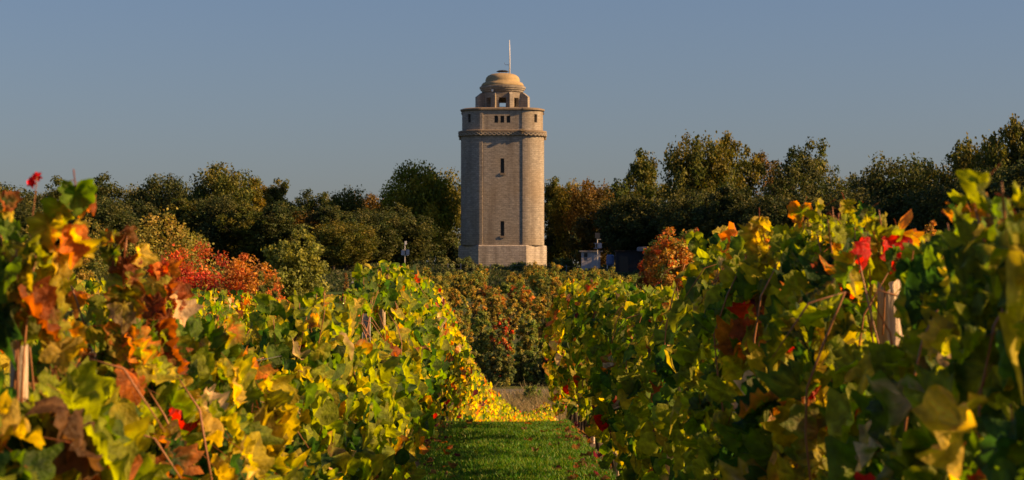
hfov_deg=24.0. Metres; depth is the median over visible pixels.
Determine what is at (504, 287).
shrub
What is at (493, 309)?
shrub
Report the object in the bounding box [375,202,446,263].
tree
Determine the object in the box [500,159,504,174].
slit window
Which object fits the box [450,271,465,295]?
shrub
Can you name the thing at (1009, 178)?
tree
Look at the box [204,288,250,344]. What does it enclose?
grapevine
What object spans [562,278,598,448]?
grapevine
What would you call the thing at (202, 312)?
grapevine
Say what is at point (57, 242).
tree
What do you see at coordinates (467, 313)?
shrub
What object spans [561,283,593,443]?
grapevine
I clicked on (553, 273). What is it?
shrub
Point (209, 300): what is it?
grapevine
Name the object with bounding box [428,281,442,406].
grapevine
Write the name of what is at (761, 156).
tree
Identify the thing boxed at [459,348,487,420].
grapevine
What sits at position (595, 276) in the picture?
shrub
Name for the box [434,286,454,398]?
grapevine
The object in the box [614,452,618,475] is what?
vine post
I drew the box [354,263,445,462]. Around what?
grapevine
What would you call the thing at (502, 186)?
stone tower
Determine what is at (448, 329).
grapevine
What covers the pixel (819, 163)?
tree
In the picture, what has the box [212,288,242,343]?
grapevine
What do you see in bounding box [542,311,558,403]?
grapevine
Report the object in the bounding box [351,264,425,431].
grapevine
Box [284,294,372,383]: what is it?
grapevine
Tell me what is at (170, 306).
grapevine
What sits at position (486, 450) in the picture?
grass
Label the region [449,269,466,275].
shrub
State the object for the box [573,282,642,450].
grapevine
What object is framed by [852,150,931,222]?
tree
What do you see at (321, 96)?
sky
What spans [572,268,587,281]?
shrub
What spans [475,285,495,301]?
shrub
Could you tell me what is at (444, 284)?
shrub
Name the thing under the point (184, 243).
shrub
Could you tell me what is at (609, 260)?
hopper on stilts
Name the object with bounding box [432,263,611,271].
wire fence
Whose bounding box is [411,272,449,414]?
grapevine
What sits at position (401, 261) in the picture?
undergrowth bush
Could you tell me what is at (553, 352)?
grapevine
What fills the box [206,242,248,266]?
undergrowth bush
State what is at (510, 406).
grapevine
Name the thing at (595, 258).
door
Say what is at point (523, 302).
shrub
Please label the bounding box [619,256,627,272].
door
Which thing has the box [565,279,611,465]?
grapevine
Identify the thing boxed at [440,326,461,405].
grapevine
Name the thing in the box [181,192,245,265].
tree
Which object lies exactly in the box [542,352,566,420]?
grapevine
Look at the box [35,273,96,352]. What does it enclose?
grapevine
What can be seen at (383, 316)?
vine post
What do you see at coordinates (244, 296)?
grapevine
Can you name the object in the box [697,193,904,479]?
grapevine
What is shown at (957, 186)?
tree
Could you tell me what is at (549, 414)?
grapevine
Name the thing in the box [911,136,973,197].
tree
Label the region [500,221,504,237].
slit window
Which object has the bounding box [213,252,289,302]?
shrub
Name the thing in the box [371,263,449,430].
grapevine
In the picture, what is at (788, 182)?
tree
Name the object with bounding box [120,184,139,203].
tree
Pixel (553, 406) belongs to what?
grapevine
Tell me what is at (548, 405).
grapevine
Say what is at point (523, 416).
grapevine
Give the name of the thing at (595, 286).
grapevine
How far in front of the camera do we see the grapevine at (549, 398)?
45.33 m
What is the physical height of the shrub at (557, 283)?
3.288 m
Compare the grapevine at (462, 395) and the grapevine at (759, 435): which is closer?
the grapevine at (759, 435)
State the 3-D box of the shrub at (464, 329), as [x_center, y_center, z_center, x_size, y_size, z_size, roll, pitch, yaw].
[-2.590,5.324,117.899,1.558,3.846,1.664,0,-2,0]
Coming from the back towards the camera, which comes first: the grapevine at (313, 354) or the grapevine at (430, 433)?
the grapevine at (430, 433)
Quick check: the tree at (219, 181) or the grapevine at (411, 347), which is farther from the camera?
the tree at (219, 181)
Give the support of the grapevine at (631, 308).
on the soil
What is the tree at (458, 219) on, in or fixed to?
on the ground at (514, 341)
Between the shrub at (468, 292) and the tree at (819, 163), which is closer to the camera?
the shrub at (468, 292)
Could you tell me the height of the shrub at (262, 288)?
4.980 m
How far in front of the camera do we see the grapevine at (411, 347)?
18.57 m
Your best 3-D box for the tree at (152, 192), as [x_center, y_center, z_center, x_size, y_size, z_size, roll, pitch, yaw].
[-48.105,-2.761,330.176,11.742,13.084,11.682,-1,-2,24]
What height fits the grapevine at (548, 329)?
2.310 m
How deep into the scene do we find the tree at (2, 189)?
336.00 m
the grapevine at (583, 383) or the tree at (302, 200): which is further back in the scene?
the tree at (302, 200)
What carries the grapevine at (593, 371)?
on the soil
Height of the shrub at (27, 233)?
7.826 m
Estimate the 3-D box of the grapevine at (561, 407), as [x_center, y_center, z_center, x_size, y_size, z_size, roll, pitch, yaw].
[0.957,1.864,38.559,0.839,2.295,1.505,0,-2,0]
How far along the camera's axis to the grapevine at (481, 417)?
54.38 m
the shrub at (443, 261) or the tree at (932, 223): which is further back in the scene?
the shrub at (443, 261)
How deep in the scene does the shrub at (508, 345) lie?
116.80 m
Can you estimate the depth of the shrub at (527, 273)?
254.42 m
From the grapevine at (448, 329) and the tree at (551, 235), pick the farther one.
the tree at (551, 235)
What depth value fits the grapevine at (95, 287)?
20.16 m
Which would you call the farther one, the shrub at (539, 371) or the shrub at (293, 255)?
the shrub at (293, 255)
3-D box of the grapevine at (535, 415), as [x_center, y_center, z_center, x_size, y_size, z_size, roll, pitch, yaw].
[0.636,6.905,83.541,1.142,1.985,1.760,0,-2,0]
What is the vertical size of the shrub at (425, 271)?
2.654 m
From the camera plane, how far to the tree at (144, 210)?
307.15 m
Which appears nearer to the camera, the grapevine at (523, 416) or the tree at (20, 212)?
the grapevine at (523, 416)
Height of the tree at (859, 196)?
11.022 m
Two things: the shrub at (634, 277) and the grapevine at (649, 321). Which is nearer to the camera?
the grapevine at (649, 321)
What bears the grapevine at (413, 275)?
on the soil
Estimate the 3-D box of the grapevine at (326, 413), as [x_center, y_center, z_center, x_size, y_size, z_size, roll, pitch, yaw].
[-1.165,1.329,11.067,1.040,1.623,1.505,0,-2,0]
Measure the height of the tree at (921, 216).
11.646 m
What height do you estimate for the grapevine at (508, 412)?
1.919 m
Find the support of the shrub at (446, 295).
on the ground at (514, 341)
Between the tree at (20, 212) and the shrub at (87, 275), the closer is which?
the shrub at (87, 275)
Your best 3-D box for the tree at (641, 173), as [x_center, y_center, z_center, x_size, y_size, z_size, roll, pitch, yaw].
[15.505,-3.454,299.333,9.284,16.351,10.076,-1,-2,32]
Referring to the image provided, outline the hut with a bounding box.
[579,251,602,270]
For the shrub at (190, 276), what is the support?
on the ground at (514, 341)
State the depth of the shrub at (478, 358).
114.64 m
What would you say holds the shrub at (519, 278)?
on the ground at (514, 341)
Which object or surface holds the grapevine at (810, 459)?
on the soil
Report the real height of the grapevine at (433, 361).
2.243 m
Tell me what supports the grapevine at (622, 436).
on the soil
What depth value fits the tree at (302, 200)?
342.22 m
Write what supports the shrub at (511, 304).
on the ground at (514, 341)
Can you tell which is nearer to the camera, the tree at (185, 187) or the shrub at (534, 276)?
the shrub at (534, 276)
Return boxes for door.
[594,254,598,268]
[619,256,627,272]
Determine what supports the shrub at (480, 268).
on the ground at (514, 341)
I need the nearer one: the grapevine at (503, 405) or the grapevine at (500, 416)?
the grapevine at (500, 416)
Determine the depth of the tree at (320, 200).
339.56 m
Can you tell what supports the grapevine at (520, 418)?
on the soil
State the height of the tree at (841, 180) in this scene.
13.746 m
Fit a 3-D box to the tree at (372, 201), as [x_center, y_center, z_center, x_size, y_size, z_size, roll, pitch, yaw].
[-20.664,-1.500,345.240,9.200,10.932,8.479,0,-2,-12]
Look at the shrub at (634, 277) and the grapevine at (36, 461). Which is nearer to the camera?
the grapevine at (36, 461)
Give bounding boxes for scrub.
[103,257,656,291]
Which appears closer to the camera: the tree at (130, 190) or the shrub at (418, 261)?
the shrub at (418, 261)
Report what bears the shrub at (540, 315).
on the ground at (514, 341)
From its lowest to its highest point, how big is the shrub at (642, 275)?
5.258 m
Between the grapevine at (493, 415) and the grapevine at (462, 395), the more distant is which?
the grapevine at (493, 415)
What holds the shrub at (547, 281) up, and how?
on the ground at (514, 341)
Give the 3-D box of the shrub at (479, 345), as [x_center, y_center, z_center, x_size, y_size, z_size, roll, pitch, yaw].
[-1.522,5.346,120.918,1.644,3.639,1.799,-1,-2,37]
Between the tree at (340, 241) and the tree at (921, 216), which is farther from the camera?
the tree at (340, 241)
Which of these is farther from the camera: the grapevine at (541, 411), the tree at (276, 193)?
the tree at (276, 193)
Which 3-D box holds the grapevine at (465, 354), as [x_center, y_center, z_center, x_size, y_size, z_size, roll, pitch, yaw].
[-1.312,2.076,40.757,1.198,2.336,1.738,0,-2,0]
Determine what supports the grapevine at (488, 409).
on the soil
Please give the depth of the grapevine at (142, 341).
6.89 m
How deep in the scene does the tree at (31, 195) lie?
333.29 m
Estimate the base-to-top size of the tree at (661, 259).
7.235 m
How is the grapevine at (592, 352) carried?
on the soil
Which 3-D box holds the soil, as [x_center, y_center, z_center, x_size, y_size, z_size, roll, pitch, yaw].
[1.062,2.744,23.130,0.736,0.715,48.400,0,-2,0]
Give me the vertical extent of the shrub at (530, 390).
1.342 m
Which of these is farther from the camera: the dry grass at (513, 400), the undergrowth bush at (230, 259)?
the undergrowth bush at (230, 259)
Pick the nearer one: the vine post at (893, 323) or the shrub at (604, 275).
the vine post at (893, 323)
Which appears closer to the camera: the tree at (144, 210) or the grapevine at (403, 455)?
the grapevine at (403, 455)
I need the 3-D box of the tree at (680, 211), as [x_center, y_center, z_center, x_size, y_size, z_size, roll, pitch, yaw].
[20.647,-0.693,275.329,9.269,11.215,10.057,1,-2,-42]
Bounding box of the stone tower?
[458,40,546,270]
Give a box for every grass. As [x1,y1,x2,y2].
[407,419,617,479]
[488,381,566,419]
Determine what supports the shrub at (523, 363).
on the ground at (514, 341)
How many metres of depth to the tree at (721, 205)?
268.49 m
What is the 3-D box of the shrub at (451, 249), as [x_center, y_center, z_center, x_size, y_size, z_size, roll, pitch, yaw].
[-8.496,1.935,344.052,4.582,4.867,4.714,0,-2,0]
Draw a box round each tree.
[0,182,20,201]
[0,184,45,215]
[0,198,43,253]
[27,175,62,214]
[55,211,74,246]
[67,193,143,266]
[85,171,145,215]
[120,173,192,219]
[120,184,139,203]
[120,200,169,257]
[147,196,211,261]
[176,181,198,226]
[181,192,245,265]
[185,161,259,261]
[212,201,280,268]
[236,175,275,214]
[241,200,310,262]
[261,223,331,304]
[263,177,299,211]
[282,210,331,266]
[292,187,319,210]
[300,191,335,260]
[307,203,359,268]
[307,220,382,270]
[326,184,374,216]
[342,205,406,263]
[359,192,381,211]
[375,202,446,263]
[377,159,460,250]
[414,166,460,259]
[432,218,460,260]
[544,176,565,262]
[544,225,573,259]
[546,178,580,258]
[562,176,613,235]
[564,209,610,264]
[589,192,661,261]
[602,147,671,249]
[624,211,669,249]
[641,226,693,291]
[653,186,714,247]
[657,129,739,233]
[691,130,766,200]
[691,181,764,247]
[725,191,802,230]
[745,150,783,213]
[754,145,840,219]
[760,191,838,226]
[775,136,849,211]
[821,184,884,231]
[823,165,861,208]
[847,169,892,196]
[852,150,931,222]
[863,192,924,245]
[894,179,957,247]
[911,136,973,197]
[911,157,945,187]
[924,219,942,258]
[930,160,1016,233]
[947,130,1009,187]
[970,113,1023,184]
[988,159,1023,214]
[1007,120,1023,183]
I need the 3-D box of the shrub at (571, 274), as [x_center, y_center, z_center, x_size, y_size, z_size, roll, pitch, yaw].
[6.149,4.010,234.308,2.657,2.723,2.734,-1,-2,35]
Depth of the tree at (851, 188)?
279.75 m
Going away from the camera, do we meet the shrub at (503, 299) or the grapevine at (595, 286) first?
the grapevine at (595, 286)
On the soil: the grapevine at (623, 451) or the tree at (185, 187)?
the grapevine at (623, 451)
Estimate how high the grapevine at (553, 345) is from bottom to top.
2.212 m
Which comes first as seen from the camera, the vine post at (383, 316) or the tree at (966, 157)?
the vine post at (383, 316)
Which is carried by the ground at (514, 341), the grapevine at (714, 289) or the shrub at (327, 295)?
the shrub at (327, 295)
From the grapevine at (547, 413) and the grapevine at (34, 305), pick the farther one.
the grapevine at (547, 413)
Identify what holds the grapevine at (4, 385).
on the soil
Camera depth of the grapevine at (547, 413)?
89.16 m
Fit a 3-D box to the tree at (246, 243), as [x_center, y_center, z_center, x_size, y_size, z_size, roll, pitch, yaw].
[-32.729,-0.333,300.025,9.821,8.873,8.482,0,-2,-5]
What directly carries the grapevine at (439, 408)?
on the soil
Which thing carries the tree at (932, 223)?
on the ground at (514, 341)
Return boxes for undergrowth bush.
[192,255,213,264]
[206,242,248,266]
[349,238,402,268]
[377,225,435,265]
[565,216,614,268]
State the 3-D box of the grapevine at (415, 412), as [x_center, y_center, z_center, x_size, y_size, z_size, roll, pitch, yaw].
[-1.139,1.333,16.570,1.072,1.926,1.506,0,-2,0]
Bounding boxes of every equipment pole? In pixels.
[401,241,408,262]
[594,233,601,267]
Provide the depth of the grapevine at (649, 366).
14.60 m
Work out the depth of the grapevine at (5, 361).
15.99 m
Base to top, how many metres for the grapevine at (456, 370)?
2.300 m
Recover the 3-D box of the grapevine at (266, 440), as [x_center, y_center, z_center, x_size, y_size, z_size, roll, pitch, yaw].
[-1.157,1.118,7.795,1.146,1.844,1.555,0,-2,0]
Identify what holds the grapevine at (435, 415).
on the soil
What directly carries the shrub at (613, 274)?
on the ground at (514, 341)
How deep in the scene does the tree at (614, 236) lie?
293.68 m
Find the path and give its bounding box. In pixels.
[493,389,544,398]
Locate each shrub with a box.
[20,225,58,265]
[72,214,108,288]
[72,256,97,289]
[98,206,227,285]
[142,265,150,283]
[161,240,236,295]
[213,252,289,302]
[249,271,278,301]
[310,288,332,299]
[342,273,348,294]
[407,258,437,266]
[421,266,434,281]
[431,270,452,292]
[434,256,455,270]
[437,238,460,263]
[443,291,451,311]
[446,286,461,307]
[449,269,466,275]
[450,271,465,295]
[454,310,474,349]
[455,256,478,270]
[455,295,471,336]
[460,284,478,297]
[464,270,486,289]
[468,295,486,330]
[469,311,495,376]
[471,263,488,287]
[472,349,486,379]
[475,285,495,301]
[480,287,503,324]
[483,263,504,268]
[483,345,516,386]
[486,286,506,322]
[486,313,516,375]
[497,282,513,293]
[502,294,522,334]
[505,260,527,269]
[505,272,524,285]
[507,285,528,299]
[511,282,532,313]
[512,350,540,384]
[515,309,542,367]
[516,288,535,319]
[521,384,541,404]
[522,260,546,280]
[528,268,547,292]
[530,296,549,337]
[534,355,547,385]
[535,275,555,293]
[535,279,551,310]
[537,317,546,352]
[544,237,566,266]
[545,262,567,280]
[547,276,561,308]
[549,257,577,271]
[561,267,586,282]
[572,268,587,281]
[584,271,599,279]
[586,266,609,279]
[608,266,620,278]
[618,275,634,282]
[629,274,642,284]
[633,281,644,291]
[637,247,661,290]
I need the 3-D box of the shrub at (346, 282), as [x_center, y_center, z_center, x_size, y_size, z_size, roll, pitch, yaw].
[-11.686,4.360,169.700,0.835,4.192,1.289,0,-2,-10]
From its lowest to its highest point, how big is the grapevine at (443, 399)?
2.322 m
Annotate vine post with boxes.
[10,344,27,401]
[362,314,370,341]
[380,309,385,328]
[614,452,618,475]
[877,279,902,344]
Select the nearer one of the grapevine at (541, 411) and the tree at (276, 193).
the grapevine at (541, 411)
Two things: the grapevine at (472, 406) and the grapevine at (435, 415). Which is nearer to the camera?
the grapevine at (435, 415)
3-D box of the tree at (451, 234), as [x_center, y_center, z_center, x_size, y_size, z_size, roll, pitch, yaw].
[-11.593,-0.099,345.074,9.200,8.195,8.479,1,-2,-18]
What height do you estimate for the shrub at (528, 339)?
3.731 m
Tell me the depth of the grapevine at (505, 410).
64.75 m
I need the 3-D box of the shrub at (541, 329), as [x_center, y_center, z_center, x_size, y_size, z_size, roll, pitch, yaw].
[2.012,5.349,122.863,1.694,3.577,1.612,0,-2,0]
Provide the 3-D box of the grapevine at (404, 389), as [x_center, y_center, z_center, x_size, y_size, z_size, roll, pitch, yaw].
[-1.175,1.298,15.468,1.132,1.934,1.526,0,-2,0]
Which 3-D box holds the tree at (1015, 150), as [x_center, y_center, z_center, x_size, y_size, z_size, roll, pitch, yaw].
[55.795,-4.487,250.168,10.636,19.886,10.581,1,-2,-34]
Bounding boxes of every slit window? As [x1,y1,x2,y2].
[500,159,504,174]
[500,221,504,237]
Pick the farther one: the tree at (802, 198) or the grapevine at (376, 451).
the tree at (802, 198)
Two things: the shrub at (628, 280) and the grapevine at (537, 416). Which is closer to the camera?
the grapevine at (537, 416)
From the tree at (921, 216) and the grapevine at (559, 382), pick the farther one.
the tree at (921, 216)
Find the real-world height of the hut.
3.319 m
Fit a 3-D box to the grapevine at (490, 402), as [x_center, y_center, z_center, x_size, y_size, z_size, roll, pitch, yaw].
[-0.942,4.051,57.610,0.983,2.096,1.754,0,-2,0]
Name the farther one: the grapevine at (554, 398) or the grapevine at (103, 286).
the grapevine at (554, 398)
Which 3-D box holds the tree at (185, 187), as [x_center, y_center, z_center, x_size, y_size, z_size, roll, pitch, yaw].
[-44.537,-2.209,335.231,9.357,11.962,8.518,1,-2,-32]
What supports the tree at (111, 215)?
on the ground at (514, 341)
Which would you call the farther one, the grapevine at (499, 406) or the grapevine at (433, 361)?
the grapevine at (499, 406)
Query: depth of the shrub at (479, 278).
231.46 m
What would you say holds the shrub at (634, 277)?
on the ground at (514, 341)
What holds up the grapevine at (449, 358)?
on the soil
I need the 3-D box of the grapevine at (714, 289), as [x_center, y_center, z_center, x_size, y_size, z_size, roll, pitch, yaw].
[1.155,1.016,11.063,0.840,2.239,1.521,0,-2,0]
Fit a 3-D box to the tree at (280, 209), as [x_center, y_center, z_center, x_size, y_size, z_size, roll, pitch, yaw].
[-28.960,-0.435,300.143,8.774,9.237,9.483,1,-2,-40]
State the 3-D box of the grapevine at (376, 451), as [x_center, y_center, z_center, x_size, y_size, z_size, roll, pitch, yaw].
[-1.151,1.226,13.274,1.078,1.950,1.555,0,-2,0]
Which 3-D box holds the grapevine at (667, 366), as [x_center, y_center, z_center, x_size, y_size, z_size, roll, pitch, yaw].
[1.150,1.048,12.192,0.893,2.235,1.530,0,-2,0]
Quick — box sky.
[0,0,1023,262]
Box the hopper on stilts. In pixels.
[606,255,613,268]
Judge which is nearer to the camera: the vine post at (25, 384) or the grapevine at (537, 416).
the vine post at (25, 384)
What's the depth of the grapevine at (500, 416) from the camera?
62.34 m
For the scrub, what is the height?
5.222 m
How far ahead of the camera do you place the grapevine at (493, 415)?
59.06 m
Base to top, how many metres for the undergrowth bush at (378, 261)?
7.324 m
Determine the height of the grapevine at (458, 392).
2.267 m
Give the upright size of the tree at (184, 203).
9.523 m
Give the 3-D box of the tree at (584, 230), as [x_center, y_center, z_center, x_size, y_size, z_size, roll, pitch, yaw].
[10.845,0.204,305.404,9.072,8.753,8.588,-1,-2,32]
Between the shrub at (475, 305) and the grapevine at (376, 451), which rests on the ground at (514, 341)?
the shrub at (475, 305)
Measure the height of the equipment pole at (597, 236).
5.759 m
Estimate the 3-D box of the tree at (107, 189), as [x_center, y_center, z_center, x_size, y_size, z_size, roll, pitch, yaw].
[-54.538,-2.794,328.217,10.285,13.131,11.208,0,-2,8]
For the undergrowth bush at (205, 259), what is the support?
on the ground at (514, 341)
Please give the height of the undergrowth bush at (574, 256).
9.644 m
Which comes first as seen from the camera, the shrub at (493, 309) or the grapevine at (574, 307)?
the grapevine at (574, 307)
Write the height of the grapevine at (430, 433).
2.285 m
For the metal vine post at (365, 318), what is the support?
on the soil
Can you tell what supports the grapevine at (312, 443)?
on the soil
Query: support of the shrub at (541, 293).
on the ground at (514, 341)
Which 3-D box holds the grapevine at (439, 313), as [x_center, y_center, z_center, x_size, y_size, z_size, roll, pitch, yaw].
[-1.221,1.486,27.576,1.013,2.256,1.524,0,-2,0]
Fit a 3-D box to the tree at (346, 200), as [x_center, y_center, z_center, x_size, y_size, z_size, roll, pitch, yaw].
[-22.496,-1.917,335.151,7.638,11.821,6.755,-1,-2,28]
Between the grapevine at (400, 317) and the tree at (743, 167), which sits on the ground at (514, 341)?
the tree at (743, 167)
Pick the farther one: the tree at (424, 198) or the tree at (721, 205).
the tree at (424, 198)
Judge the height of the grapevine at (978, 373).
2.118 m
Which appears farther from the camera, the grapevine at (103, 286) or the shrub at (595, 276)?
the shrub at (595, 276)
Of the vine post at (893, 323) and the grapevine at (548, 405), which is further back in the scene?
the grapevine at (548, 405)
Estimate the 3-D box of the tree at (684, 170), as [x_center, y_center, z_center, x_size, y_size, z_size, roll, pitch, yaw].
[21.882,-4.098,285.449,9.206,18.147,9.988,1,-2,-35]
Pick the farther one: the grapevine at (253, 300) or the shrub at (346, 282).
the shrub at (346, 282)
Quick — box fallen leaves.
[404,418,618,479]
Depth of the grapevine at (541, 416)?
86.35 m
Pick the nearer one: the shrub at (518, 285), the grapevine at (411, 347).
the grapevine at (411, 347)
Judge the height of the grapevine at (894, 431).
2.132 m
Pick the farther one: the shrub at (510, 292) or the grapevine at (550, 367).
the shrub at (510, 292)
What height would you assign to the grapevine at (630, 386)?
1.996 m
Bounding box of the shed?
[614,247,646,273]
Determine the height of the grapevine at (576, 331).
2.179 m
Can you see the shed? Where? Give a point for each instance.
(626, 261)
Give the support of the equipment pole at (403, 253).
on the ground at (514, 341)
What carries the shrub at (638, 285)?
on the ground at (514, 341)
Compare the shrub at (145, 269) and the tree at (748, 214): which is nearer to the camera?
the shrub at (145, 269)
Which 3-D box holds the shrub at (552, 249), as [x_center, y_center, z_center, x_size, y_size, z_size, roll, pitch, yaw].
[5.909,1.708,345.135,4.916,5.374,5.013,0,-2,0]
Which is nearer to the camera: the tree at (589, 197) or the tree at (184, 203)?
the tree at (184, 203)
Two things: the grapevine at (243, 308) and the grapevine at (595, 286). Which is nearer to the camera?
the grapevine at (595, 286)
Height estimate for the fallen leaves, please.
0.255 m
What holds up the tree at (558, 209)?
on the ground at (514, 341)
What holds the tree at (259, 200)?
on the ground at (514, 341)
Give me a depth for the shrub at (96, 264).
189.63 m
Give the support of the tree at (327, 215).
on the ground at (514, 341)
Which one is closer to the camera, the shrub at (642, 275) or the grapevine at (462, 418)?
the grapevine at (462, 418)
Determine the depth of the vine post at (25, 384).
5.98 m
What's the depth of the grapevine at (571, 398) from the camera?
32.99 m
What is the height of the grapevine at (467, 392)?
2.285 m
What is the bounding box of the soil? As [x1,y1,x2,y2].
[577,426,615,478]
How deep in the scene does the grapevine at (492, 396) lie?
59.96 m
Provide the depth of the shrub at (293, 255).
179.23 m
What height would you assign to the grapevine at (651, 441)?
2.241 m
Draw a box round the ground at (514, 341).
[94,264,864,449]
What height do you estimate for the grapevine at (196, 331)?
1.850 m
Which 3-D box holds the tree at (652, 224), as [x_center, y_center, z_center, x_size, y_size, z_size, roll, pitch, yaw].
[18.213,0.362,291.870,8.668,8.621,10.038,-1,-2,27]
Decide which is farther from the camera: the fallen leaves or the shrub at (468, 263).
the shrub at (468, 263)
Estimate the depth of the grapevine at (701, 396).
10.14 m
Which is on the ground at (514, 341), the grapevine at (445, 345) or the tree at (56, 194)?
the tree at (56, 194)
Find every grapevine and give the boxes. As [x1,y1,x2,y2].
[0,169,187,479]
[0,340,37,388]
[0,351,29,386]
[0,374,131,479]
[5,225,259,479]
[34,310,73,345]
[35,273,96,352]
[76,277,111,352]
[86,277,109,317]
[88,301,314,479]
[89,299,319,473]
[165,301,174,314]
[187,296,211,321]
[189,288,219,343]
[193,286,227,334]
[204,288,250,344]
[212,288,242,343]
[213,289,254,333]
[224,289,256,344]
[239,298,382,479]
[249,287,400,479]
[249,294,276,318]
[260,358,352,479]
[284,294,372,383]
[291,433,342,479]
[321,292,416,479]
[323,295,422,479]
[335,279,435,479]
[341,289,419,479]
[349,262,442,479]
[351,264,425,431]
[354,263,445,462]
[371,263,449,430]
[375,260,447,459]
[386,265,438,438]
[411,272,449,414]
[420,277,447,414]
[423,279,453,421]
[424,275,454,383]
[427,288,444,437]
[428,278,447,426]
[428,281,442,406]
[434,284,454,410]
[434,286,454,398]
[437,285,461,408]
[437,323,465,420]
[438,296,468,420]
[439,308,470,421]
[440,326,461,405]
[442,331,470,421]
[443,353,471,417]
[446,320,473,420]
[453,340,479,421]
[456,352,480,421]
[456,359,488,421]
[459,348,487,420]
[459,357,477,421]
[477,371,487,421]
[477,373,493,420]
[478,367,492,420]
[483,376,495,421]
[486,380,497,421]
[489,382,501,420]
[491,389,502,420]
[492,388,507,421]
[494,391,508,421]
[500,394,511,421]
[505,400,517,420]
[516,409,524,421]
[521,412,529,420]
[523,412,538,421]
[525,409,549,420]
[526,410,541,420]
[535,404,554,419]
[535,406,553,420]
[536,408,545,417]
[541,348,550,400]
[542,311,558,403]
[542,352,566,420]
[542,402,558,420]
[543,280,579,422]
[543,286,567,417]
[544,349,563,416]
[544,349,569,418]
[546,278,580,427]
[546,342,572,420]
[549,278,577,423]
[549,283,587,437]
[551,281,583,430]
[561,277,601,434]
[561,279,601,453]
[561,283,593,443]
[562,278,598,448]
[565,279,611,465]
[570,277,624,454]
[571,279,629,467]
[572,277,630,470]
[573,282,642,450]
[586,284,669,473]
[586,287,636,455]
[593,285,656,479]
[599,286,679,444]
[610,281,678,479]
[613,284,678,479]
[617,286,678,473]
[636,229,742,475]
[640,313,682,479]
[647,225,736,479]
[662,217,837,479]
[674,222,745,446]
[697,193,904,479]
[713,198,940,479]
[719,228,947,479]
[850,189,1023,479]
[854,163,1023,479]
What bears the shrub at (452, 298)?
on the ground at (514, 341)
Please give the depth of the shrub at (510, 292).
214.75 m
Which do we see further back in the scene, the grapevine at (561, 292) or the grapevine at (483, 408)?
the grapevine at (483, 408)
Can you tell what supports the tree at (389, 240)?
on the ground at (514, 341)
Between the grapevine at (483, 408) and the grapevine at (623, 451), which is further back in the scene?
the grapevine at (483, 408)
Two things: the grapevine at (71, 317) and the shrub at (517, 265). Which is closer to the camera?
the grapevine at (71, 317)
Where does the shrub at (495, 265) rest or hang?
on the ground at (514, 341)
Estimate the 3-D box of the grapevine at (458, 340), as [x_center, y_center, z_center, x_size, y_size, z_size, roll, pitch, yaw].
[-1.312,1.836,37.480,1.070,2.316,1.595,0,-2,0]
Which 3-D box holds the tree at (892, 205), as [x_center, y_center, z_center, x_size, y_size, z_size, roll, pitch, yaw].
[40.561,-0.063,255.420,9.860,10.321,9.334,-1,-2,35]
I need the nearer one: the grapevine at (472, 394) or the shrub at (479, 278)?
the grapevine at (472, 394)
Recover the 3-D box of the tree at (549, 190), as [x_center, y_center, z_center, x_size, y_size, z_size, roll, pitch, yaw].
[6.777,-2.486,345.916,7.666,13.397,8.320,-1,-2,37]
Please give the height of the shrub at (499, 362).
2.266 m
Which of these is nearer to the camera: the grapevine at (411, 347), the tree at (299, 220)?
the grapevine at (411, 347)
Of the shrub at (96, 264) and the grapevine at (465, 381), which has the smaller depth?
the grapevine at (465, 381)
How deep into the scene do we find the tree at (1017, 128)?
249.19 m
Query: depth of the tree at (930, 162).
275.21 m
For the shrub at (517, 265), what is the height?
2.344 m
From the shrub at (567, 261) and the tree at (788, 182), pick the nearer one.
the tree at (788, 182)
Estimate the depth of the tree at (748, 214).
265.08 m
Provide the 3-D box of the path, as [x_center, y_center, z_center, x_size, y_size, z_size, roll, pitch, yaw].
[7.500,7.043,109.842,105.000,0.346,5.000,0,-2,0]
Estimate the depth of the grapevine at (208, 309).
27.54 m

